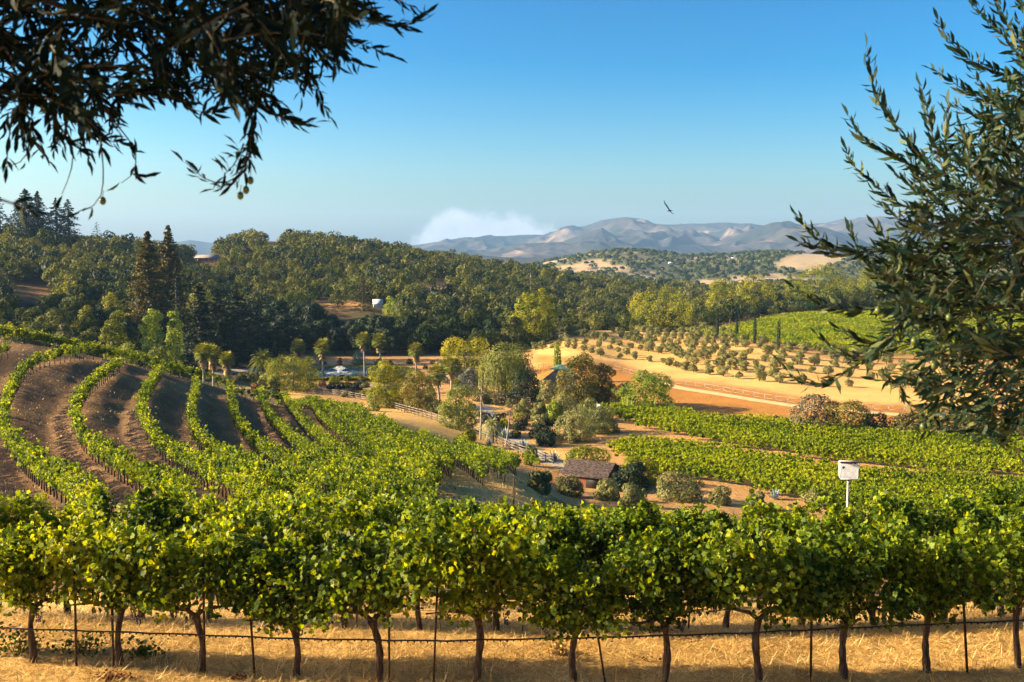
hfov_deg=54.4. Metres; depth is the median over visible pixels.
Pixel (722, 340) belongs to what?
olive sapling
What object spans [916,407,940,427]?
bush
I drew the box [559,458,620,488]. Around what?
shingled shed
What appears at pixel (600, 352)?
olive sapling
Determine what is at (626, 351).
olive sapling
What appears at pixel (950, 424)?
bush
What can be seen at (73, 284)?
poplar tree
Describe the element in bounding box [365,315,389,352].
bay tree
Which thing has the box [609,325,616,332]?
olive sapling
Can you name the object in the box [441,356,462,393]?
fan palm
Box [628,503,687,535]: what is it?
grapevine
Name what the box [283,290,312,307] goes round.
oak tree
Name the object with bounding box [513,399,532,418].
olive tree
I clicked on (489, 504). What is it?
grapevine
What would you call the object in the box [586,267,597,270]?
ridge house
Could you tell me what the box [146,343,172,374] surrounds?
willow bush
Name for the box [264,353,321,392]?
pepper tree
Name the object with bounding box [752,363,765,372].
olive sapling
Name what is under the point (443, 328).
oak tree
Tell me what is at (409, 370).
pond grass
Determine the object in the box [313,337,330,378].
fan palm
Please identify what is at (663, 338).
olive sapling
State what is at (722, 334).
olive sapling
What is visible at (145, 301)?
redwood tree
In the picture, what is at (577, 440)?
garden shrub
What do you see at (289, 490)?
grapevine
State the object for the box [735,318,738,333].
cypress tree
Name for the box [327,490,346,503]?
grapevine
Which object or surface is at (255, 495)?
grapevine
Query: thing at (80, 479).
grapevine
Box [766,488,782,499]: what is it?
agave
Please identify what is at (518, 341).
oak tree
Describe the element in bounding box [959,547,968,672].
vineyard stake
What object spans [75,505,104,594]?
grapevine
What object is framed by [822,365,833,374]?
olive sapling
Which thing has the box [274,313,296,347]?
bay tree
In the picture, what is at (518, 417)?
garden shrub
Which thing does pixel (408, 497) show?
grapevine
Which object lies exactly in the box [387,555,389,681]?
vineyard stake
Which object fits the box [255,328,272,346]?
bay tree
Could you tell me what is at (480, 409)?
dead tree
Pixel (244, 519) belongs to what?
grapevine
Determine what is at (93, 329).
oak tree
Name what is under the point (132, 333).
oak tree
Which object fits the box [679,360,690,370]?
olive sapling
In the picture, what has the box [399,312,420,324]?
oak tree
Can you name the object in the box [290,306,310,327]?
bay tree
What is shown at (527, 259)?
ridges
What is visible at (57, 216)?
redwood tree
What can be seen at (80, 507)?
grapevine
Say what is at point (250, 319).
bay tree
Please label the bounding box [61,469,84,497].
grapevine
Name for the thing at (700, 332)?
olive sapling
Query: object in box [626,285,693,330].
sycamore tree
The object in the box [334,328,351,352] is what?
bay tree
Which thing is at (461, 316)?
oak tree
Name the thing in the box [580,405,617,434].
olive tree
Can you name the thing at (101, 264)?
woodland
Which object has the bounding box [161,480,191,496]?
grapevine
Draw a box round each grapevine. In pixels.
[0,490,58,543]
[0,517,96,662]
[11,490,120,615]
[42,510,186,667]
[54,496,91,578]
[56,461,82,501]
[56,463,80,496]
[60,500,94,521]
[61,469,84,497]
[62,476,102,488]
[63,493,117,511]
[66,479,108,509]
[66,492,90,503]
[68,474,92,496]
[69,470,93,483]
[75,486,98,499]
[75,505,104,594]
[76,475,104,483]
[80,482,108,494]
[87,482,198,617]
[104,496,135,522]
[122,516,269,671]
[147,485,262,621]
[158,470,182,492]
[159,468,185,482]
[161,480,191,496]
[166,475,191,492]
[166,478,197,499]
[167,478,202,491]
[168,485,196,500]
[172,475,193,487]
[178,473,203,497]
[179,490,226,505]
[209,499,321,625]
[224,533,351,676]
[225,493,263,524]
[227,491,309,541]
[230,473,265,501]
[232,465,257,497]
[233,471,264,497]
[241,475,266,495]
[243,481,268,501]
[244,481,281,499]
[249,486,276,500]
[252,485,278,503]
[252,490,293,508]
[256,494,289,517]
[257,492,279,508]
[261,492,280,509]
[275,487,400,628]
[278,474,312,499]
[281,469,304,493]
[283,478,311,497]
[283,492,370,575]
[285,490,335,554]
[293,478,326,498]
[294,480,317,498]
[294,494,307,508]
[295,486,317,497]
[297,509,449,681]
[305,485,336,498]
[314,490,340,501]
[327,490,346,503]
[327,492,349,503]
[353,499,432,535]
[355,482,372,494]
[356,483,382,498]
[362,497,480,629]
[367,489,389,501]
[367,493,389,502]
[384,495,457,521]
[398,497,437,508]
[402,494,424,504]
[406,506,554,681]
[435,499,477,518]
[441,492,552,630]
[472,506,506,516]
[476,508,492,569]
[483,501,496,509]
[484,495,567,609]
[502,536,637,681]
[516,505,558,517]
[521,508,628,628]
[534,505,567,588]
[549,502,564,513]
[554,501,634,561]
[573,501,617,518]
[577,506,612,543]
[584,495,708,629]
[592,521,741,681]
[622,505,673,592]
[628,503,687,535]
[649,502,681,526]
[672,506,757,614]
[675,507,780,627]
[683,515,847,681]
[731,513,741,523]
[733,488,822,556]
[742,499,857,626]
[748,515,932,679]
[814,502,871,613]
[819,488,944,623]
[853,510,1015,672]
[896,492,1005,620]
[940,481,1023,614]
[950,497,1007,609]
[957,506,1023,667]
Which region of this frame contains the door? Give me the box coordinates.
[586,478,601,488]
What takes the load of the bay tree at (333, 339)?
on the ground at (40, 391)
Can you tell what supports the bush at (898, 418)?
on the ground at (40, 391)
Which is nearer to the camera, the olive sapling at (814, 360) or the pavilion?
the pavilion
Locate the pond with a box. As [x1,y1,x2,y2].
[307,366,407,376]
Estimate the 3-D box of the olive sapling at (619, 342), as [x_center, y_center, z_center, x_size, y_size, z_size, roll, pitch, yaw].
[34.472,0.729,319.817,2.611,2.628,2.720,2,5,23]
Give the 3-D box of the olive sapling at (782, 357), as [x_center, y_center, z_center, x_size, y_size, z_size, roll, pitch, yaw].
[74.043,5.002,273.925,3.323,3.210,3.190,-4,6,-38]
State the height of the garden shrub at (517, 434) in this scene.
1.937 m
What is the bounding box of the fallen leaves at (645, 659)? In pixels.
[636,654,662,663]
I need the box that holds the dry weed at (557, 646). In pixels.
[544,640,566,655]
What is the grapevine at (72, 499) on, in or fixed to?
on the ground at (40, 391)
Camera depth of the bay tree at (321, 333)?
323.61 m
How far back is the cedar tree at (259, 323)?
305.08 m
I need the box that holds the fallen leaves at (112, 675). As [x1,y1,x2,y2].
[87,668,137,681]
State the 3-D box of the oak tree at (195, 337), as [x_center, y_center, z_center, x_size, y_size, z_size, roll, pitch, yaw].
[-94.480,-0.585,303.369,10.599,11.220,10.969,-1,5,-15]
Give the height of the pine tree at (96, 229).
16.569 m
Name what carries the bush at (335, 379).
on the ground at (40, 391)
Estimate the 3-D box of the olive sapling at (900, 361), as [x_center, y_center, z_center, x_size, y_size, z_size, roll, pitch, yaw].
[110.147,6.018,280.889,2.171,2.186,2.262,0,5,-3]
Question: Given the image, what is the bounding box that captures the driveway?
[476,405,565,468]
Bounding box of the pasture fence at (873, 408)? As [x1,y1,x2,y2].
[538,362,949,412]
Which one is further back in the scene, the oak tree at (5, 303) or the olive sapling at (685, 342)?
the olive sapling at (685, 342)
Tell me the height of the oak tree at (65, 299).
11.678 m
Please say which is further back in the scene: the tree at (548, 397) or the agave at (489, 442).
the tree at (548, 397)
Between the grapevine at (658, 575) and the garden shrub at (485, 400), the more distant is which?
the garden shrub at (485, 400)
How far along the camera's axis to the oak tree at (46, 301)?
322.81 m
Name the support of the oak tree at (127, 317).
on the ground at (40, 391)
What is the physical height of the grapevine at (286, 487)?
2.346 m
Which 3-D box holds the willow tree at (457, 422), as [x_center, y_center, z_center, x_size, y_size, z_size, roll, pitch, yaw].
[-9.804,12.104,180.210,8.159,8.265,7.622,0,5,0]
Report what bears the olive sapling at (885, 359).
on the ground at (40, 391)
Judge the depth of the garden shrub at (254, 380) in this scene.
251.73 m
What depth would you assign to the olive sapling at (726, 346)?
301.00 m
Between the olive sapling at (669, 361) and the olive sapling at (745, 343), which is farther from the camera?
the olive sapling at (745, 343)
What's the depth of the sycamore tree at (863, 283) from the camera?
489.36 m
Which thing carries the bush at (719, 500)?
on the ground at (40, 391)
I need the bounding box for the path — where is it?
[285,362,397,363]
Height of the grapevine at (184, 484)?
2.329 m
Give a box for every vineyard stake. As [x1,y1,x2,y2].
[72,542,77,665]
[111,599,114,668]
[202,548,205,673]
[248,600,255,677]
[296,553,299,678]
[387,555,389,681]
[432,584,438,681]
[585,556,605,681]
[809,552,813,680]
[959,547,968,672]
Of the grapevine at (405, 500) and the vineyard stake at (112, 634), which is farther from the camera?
the grapevine at (405, 500)
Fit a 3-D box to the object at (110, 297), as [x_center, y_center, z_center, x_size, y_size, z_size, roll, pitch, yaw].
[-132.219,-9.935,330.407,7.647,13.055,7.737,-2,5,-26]
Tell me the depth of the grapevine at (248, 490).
40.86 m
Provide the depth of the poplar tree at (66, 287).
354.04 m
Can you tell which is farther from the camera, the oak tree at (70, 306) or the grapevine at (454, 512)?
the oak tree at (70, 306)
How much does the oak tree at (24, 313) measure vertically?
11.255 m
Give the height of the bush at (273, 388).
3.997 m
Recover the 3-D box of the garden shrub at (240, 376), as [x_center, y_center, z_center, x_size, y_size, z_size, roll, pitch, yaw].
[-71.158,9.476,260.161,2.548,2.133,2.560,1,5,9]
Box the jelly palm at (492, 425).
[480,416,503,442]
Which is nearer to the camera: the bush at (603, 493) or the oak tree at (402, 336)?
the bush at (603, 493)
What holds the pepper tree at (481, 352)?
on the ground at (40, 391)
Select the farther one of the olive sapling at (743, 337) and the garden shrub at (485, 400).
the olive sapling at (743, 337)
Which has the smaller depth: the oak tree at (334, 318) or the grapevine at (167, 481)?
the grapevine at (167, 481)
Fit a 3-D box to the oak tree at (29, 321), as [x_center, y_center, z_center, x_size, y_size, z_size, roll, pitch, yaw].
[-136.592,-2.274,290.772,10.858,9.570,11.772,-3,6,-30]
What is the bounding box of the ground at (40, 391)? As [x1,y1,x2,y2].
[0,241,1023,681]
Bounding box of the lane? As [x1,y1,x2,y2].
[236,382,394,388]
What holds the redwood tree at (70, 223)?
on the ground at (40, 391)
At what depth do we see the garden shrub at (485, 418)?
193.40 m
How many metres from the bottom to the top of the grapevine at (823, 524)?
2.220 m
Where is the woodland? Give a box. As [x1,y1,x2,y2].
[0,223,1019,334]
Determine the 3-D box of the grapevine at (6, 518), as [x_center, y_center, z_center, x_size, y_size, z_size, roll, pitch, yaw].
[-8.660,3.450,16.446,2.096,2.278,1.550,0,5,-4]
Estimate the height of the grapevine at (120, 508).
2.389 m
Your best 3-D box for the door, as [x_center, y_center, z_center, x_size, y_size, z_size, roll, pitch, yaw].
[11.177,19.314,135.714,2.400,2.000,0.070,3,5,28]
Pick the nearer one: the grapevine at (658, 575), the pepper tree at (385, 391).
the grapevine at (658, 575)
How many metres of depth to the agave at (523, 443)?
166.41 m
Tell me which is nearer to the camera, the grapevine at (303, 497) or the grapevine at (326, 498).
the grapevine at (326, 498)
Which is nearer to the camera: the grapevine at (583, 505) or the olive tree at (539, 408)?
the grapevine at (583, 505)
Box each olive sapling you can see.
[530,342,538,349]
[538,341,547,348]
[553,340,561,346]
[561,333,570,341]
[564,341,571,347]
[570,337,577,342]
[571,342,576,348]
[572,326,580,334]
[579,328,588,336]
[580,344,587,350]
[581,338,588,343]
[586,345,595,352]
[589,330,599,339]
[595,347,604,355]
[596,340,601,346]
[598,332,609,341]
[607,337,615,343]
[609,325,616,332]
[615,327,624,333]
[616,339,622,345]
[618,330,624,336]
[622,347,630,354]
[624,330,633,339]
[627,342,633,347]
[630,334,638,341]
[640,325,647,332]
[643,338,653,342]
[643,342,654,351]
[645,332,652,340]
[646,355,652,361]
[654,329,661,336]
[655,346,663,353]
[660,336,666,342]
[662,327,669,332]
[664,341,676,351]
[665,357,673,365]
[670,331,677,338]
[672,348,683,355]
[672,360,680,367]
[674,339,681,344]
[677,327,686,334]
[678,351,686,358]
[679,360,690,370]
[682,340,689,346]
[684,332,694,340]
[684,352,692,359]
[686,344,695,352]
[688,363,698,372]
[689,339,698,346]
[690,333,699,340]
[692,357,698,363]
[695,329,703,336]
[697,348,711,359]
[699,321,708,328]
[700,342,707,347]
[703,336,711,342]
[703,360,710,365]
[704,344,716,355]
[704,365,714,373]
[711,332,718,338]
[712,356,724,366]
[716,365,729,376]
[717,349,725,355]
[719,332,727,339]
[720,337,729,343]
[720,342,730,350]
[720,352,730,362]
[725,356,738,369]
[726,333,735,340]
[727,350,737,357]
[730,337,738,346]
[735,372,742,378]
[737,360,749,371]
[738,349,748,358]
[738,357,745,363]
[739,335,749,341]
[740,339,749,347]
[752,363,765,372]
[754,370,766,380]
[756,334,768,343]
[756,341,763,348]
[760,354,768,361]
[761,344,773,354]
[767,355,780,366]
[767,366,779,376]
[771,342,779,349]
[773,372,786,382]
[775,347,787,355]
[777,353,785,362]
[785,344,793,350]
[785,361,794,369]
[791,354,803,364]
[796,350,805,357]
[798,343,809,351]
[798,374,806,384]
[807,355,819,365]
[807,365,816,372]
[820,348,828,353]
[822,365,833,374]
[828,351,838,361]
[829,359,839,366]
[835,346,845,354]
[844,350,858,361]
[844,379,853,386]
[866,371,874,377]
[877,366,891,380]
[880,355,892,363]
[886,363,896,371]
[898,358,906,363]
[900,361,910,371]
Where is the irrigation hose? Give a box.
[0,619,1023,642]
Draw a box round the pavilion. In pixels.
[544,364,576,392]
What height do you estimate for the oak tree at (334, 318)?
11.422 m
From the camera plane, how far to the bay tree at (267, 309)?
341.00 m
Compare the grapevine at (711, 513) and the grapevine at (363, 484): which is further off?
the grapevine at (363, 484)
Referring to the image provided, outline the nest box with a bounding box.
[838,460,859,506]
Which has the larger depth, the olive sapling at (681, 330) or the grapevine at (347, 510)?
the olive sapling at (681, 330)
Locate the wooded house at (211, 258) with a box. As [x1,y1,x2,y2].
[194,254,220,262]
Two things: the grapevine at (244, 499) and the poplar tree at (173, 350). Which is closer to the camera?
the grapevine at (244, 499)
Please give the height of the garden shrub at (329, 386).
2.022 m
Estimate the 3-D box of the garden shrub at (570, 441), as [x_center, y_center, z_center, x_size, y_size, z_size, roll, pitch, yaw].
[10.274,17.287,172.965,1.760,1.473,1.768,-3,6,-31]
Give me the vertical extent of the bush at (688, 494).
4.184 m
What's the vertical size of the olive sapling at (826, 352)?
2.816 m
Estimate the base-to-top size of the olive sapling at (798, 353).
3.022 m
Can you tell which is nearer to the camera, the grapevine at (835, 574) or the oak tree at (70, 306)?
the grapevine at (835, 574)
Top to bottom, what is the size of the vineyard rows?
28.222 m
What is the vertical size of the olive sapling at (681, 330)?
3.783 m
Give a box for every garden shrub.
[235,373,243,379]
[246,372,254,380]
[249,379,258,384]
[326,382,335,388]
[344,381,352,387]
[346,388,356,396]
[352,381,362,390]
[360,390,367,396]
[362,381,369,386]
[406,359,412,363]
[478,411,491,423]
[482,396,492,403]
[492,413,505,420]
[499,417,507,427]
[505,398,516,406]
[510,430,520,437]
[511,419,526,430]
[512,413,523,420]
[531,415,545,426]
[534,413,550,424]
[536,431,555,446]
[538,428,555,439]
[542,412,554,425]
[566,431,580,441]
[566,436,574,443]
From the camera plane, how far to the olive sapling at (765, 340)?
315.40 m
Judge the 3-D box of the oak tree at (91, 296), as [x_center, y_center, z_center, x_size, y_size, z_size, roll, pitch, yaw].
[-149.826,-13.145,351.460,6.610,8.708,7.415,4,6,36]
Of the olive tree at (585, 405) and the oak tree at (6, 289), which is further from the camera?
the oak tree at (6, 289)
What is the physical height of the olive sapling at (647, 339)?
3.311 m
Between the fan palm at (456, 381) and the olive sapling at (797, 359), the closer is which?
the fan palm at (456, 381)
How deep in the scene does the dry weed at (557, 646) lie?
14.46 m
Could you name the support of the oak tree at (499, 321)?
on the ground at (40, 391)
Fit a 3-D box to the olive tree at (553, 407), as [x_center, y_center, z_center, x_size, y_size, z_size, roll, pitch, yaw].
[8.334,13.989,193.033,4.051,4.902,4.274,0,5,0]
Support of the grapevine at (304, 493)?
on the ground at (40, 391)
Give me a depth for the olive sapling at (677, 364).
267.94 m
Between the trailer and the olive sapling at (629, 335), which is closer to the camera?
the olive sapling at (629, 335)
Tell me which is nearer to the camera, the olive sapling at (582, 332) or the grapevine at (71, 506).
the grapevine at (71, 506)
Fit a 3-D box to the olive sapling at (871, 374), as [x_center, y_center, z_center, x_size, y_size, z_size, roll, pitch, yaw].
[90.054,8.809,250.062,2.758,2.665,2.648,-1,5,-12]
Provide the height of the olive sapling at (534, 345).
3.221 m
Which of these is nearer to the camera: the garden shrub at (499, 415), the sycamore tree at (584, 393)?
the garden shrub at (499, 415)
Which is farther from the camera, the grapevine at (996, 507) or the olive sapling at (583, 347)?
the olive sapling at (583, 347)
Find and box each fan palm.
[192,342,214,382]
[205,343,222,385]
[218,350,235,378]
[289,338,305,373]
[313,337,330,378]
[355,331,371,372]
[370,333,386,370]
[407,342,422,380]
[426,363,446,400]
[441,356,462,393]
[452,377,462,393]
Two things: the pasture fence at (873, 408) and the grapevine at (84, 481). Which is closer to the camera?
the grapevine at (84, 481)
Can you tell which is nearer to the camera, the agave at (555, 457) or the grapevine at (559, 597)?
the grapevine at (559, 597)
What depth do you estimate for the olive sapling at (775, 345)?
302.32 m
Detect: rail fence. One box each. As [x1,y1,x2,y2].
[311,388,553,463]
[494,393,530,403]
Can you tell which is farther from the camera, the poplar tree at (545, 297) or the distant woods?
the distant woods
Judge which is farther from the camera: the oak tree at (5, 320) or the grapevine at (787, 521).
the oak tree at (5, 320)
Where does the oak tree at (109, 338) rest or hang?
on the ground at (40, 391)
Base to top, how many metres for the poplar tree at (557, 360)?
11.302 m
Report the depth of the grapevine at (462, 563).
13.02 m
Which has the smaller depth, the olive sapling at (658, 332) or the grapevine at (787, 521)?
the grapevine at (787, 521)
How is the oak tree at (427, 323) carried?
on the ground at (40, 391)
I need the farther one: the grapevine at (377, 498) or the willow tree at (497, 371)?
the willow tree at (497, 371)
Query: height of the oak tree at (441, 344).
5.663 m
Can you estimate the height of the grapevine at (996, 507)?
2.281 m
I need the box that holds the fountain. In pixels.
[327,366,351,374]
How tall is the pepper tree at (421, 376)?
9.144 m
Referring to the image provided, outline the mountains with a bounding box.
[164,215,1011,256]
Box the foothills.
[451,221,1002,257]
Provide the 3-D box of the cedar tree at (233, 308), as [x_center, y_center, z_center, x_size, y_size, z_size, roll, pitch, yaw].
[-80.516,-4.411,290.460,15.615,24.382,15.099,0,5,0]
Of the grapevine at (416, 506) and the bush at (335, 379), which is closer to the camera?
the grapevine at (416, 506)
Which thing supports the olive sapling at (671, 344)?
on the ground at (40, 391)
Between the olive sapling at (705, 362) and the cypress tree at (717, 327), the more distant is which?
the cypress tree at (717, 327)
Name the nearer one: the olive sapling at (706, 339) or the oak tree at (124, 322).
the oak tree at (124, 322)
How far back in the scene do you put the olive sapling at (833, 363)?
271.01 m
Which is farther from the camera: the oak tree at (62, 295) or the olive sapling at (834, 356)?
the oak tree at (62, 295)
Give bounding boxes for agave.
[485,438,493,444]
[498,426,511,437]
[517,438,529,447]
[549,449,560,460]
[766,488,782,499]
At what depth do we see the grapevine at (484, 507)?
29.90 m
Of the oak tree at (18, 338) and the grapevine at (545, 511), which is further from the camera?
the oak tree at (18, 338)
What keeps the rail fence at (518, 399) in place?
on the ground at (40, 391)
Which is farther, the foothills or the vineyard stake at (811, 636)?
the foothills
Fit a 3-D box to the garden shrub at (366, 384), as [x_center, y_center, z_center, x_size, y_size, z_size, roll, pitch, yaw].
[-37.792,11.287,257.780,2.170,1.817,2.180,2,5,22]
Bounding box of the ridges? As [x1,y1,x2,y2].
[477,253,831,263]
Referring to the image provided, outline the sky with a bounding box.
[0,0,1023,245]
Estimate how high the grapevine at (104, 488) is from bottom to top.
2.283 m
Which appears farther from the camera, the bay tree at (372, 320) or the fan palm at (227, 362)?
the bay tree at (372, 320)
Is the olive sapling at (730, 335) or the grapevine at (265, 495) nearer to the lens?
the grapevine at (265, 495)
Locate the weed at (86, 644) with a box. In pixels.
[19,615,123,657]
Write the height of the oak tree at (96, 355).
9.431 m
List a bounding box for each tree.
[0,0,438,229]
[0,197,11,232]
[0,273,5,284]
[0,284,21,307]
[0,295,21,316]
[0,297,14,320]
[0,315,14,336]
[2,335,40,345]
[6,188,48,237]
[11,307,41,328]
[14,303,34,311]
[17,327,43,345]
[24,320,60,328]
[25,321,59,333]
[28,191,55,240]
[30,305,46,313]
[35,308,75,334]
[38,296,58,307]
[40,341,49,346]
[44,197,71,238]
[45,307,68,324]
[46,293,61,308]
[50,292,67,306]
[51,285,59,293]
[51,323,77,348]
[55,199,81,242]
[57,282,70,295]
[58,300,82,323]
[61,295,86,312]
[62,329,91,342]
[65,279,90,288]
[66,280,82,293]
[67,286,88,297]
[67,320,84,332]
[68,294,98,323]
[72,325,86,332]
[75,331,101,343]
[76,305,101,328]
[77,349,94,355]
[78,306,110,327]
[80,326,102,336]
[87,292,95,304]
[89,288,99,301]
[89,319,107,328]
[91,222,102,237]
[94,340,121,345]
[94,345,129,361]
[97,302,106,308]
[99,310,127,355]
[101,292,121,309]
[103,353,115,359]
[108,296,123,301]
[109,306,131,318]
[109,312,137,339]
[109,326,142,346]
[110,319,142,342]
[113,290,133,298]
[114,299,137,322]
[119,337,146,365]
[123,231,174,343]
[138,308,166,372]
[151,225,192,345]
[163,264,188,360]
[165,311,187,375]
[181,283,223,367]
[184,321,208,342]
[206,288,235,365]
[208,303,226,318]
[212,284,263,367]
[239,314,257,330]
[239,332,271,357]
[242,300,277,358]
[254,307,275,325]
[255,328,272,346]
[260,370,281,388]
[261,311,283,333]
[262,320,282,354]
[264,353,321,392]
[270,300,290,314]
[272,335,289,357]
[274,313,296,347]
[278,325,301,353]
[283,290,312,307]
[286,304,303,319]
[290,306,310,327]
[290,323,315,353]
[300,303,326,323]
[307,319,332,346]
[309,307,326,321]
[317,321,334,347]
[323,314,342,328]
[325,328,345,354]
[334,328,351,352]
[340,325,350,349]
[343,323,373,349]
[348,317,361,331]
[349,273,375,310]
[354,317,367,330]
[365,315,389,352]
[365,359,407,408]
[370,315,399,354]
[382,296,399,314]
[382,327,399,355]
[392,314,419,326]
[393,319,418,349]
[393,323,405,341]
[398,327,413,351]
[398,329,420,351]
[398,369,437,411]
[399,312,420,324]
[411,326,439,354]
[419,319,441,328]
[420,331,442,351]
[425,324,459,346]
[436,314,460,330]
[436,384,478,429]
[437,334,491,381]
[437,339,455,351]
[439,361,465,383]
[442,316,464,340]
[447,312,461,321]
[449,328,470,347]
[450,318,480,332]
[454,334,474,350]
[456,367,479,394]
[459,313,476,320]
[460,308,487,329]
[468,328,493,350]
[474,378,489,439]
[476,341,536,397]
[477,318,501,347]
[478,322,499,348]
[485,330,505,349]
[487,318,506,331]
[499,327,522,347]
[500,316,528,349]
[504,399,516,446]
[508,369,542,401]
[512,292,542,342]
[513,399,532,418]
[518,310,532,343]
[519,292,554,343]
[530,403,550,420]
[531,288,558,336]
[546,400,563,424]
[550,392,580,416]
[553,342,561,365]
[553,409,600,442]
[556,351,600,403]
[573,397,599,421]
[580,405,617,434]
[585,363,615,406]
[610,382,636,405]
[619,369,674,409]
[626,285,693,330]
[705,277,736,321]
[715,312,718,333]
[735,273,776,310]
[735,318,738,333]
[748,266,761,292]
[752,316,756,343]
[770,0,1023,462]
[776,320,780,346]
[782,264,850,310]
[844,266,897,306]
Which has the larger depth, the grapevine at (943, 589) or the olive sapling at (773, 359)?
the olive sapling at (773, 359)
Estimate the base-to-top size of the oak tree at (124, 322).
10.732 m
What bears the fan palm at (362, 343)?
on the ground at (40, 391)
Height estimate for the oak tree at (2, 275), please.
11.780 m
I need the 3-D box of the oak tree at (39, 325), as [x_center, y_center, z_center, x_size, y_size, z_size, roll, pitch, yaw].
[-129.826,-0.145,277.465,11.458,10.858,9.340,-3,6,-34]
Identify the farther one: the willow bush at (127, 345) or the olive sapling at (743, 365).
the olive sapling at (743, 365)
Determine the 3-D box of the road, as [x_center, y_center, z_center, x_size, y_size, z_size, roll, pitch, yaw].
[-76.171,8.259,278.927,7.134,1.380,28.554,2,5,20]
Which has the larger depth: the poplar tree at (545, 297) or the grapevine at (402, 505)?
the poplar tree at (545, 297)
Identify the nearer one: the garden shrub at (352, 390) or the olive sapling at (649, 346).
the garden shrub at (352, 390)
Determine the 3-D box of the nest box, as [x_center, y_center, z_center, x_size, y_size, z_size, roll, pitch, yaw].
[8.235,4.861,24.467,0.455,3.996,0.539,1,5,13]
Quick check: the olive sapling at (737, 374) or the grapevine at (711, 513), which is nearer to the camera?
the grapevine at (711, 513)
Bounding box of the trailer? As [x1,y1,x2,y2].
[372,299,382,307]
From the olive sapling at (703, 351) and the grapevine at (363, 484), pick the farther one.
the olive sapling at (703, 351)
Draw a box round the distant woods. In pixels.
[522,247,1021,284]
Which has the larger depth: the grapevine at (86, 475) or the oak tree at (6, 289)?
the oak tree at (6, 289)
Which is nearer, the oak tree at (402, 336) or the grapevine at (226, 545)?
the grapevine at (226, 545)
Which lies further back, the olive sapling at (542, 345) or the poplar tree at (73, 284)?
the poplar tree at (73, 284)
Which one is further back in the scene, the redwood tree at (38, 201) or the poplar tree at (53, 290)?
the redwood tree at (38, 201)
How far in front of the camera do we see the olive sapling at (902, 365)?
263.23 m
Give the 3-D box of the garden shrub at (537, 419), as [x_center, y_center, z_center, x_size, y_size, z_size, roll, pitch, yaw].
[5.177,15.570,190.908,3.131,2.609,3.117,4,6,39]
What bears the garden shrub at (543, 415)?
on the ground at (40, 391)
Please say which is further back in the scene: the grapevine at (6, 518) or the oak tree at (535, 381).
the oak tree at (535, 381)
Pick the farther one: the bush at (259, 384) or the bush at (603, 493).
the bush at (259, 384)
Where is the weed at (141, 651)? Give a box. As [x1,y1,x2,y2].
[122,635,169,660]
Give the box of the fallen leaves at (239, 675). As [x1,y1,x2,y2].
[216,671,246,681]
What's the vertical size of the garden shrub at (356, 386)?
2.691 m
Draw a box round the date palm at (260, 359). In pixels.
[248,348,275,374]
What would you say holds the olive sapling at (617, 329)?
on the ground at (40, 391)
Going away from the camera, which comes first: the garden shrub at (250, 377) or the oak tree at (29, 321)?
the garden shrub at (250, 377)
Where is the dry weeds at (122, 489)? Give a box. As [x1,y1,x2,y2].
[0,339,609,588]
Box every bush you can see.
[116,341,143,365]
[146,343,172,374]
[251,382,258,388]
[257,377,265,386]
[269,379,280,393]
[318,379,326,385]
[328,375,339,382]
[334,381,344,388]
[336,358,342,365]
[343,375,350,380]
[351,350,363,364]
[367,394,380,410]
[428,400,446,414]
[461,429,476,441]
[472,389,491,401]
[489,392,514,405]
[490,416,504,436]
[522,453,532,465]
[525,445,538,457]
[527,470,552,495]
[528,423,551,439]
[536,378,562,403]
[556,474,583,496]
[562,444,611,464]
[593,478,619,500]
[612,461,650,491]
[619,482,649,507]
[620,456,661,486]
[655,469,704,502]
[707,485,731,505]
[744,490,767,509]
[788,393,840,428]
[800,488,833,506]
[821,399,873,429]
[860,412,888,432]
[887,411,931,434]
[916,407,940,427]
[937,409,995,439]
[997,416,1023,437]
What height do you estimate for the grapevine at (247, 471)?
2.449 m
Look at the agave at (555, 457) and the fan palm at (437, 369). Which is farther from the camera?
the fan palm at (437, 369)
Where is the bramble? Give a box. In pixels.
[0,617,56,655]
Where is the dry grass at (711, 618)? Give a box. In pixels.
[0,598,1023,681]
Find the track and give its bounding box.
[642,378,998,417]
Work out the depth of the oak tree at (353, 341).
320.47 m
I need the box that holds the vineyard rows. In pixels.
[0,307,1023,514]
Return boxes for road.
[214,367,267,374]
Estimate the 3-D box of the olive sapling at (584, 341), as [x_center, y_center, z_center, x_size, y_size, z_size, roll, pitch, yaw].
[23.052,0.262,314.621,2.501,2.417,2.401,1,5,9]
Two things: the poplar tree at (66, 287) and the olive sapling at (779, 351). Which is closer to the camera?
the olive sapling at (779, 351)
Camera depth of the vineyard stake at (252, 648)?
13.61 m
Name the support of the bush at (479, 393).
on the ground at (40, 391)
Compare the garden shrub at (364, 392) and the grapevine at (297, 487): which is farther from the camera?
the garden shrub at (364, 392)
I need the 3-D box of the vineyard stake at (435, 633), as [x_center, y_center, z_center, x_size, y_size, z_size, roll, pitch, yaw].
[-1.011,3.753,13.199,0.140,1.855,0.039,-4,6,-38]
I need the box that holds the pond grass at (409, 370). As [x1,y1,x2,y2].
[296,365,414,378]
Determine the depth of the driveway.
170.07 m
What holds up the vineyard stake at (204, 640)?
on the ground at (40, 391)
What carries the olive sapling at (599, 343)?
on the ground at (40, 391)
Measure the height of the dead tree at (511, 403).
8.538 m
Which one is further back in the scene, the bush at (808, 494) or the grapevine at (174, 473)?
the bush at (808, 494)
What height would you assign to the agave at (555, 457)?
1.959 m

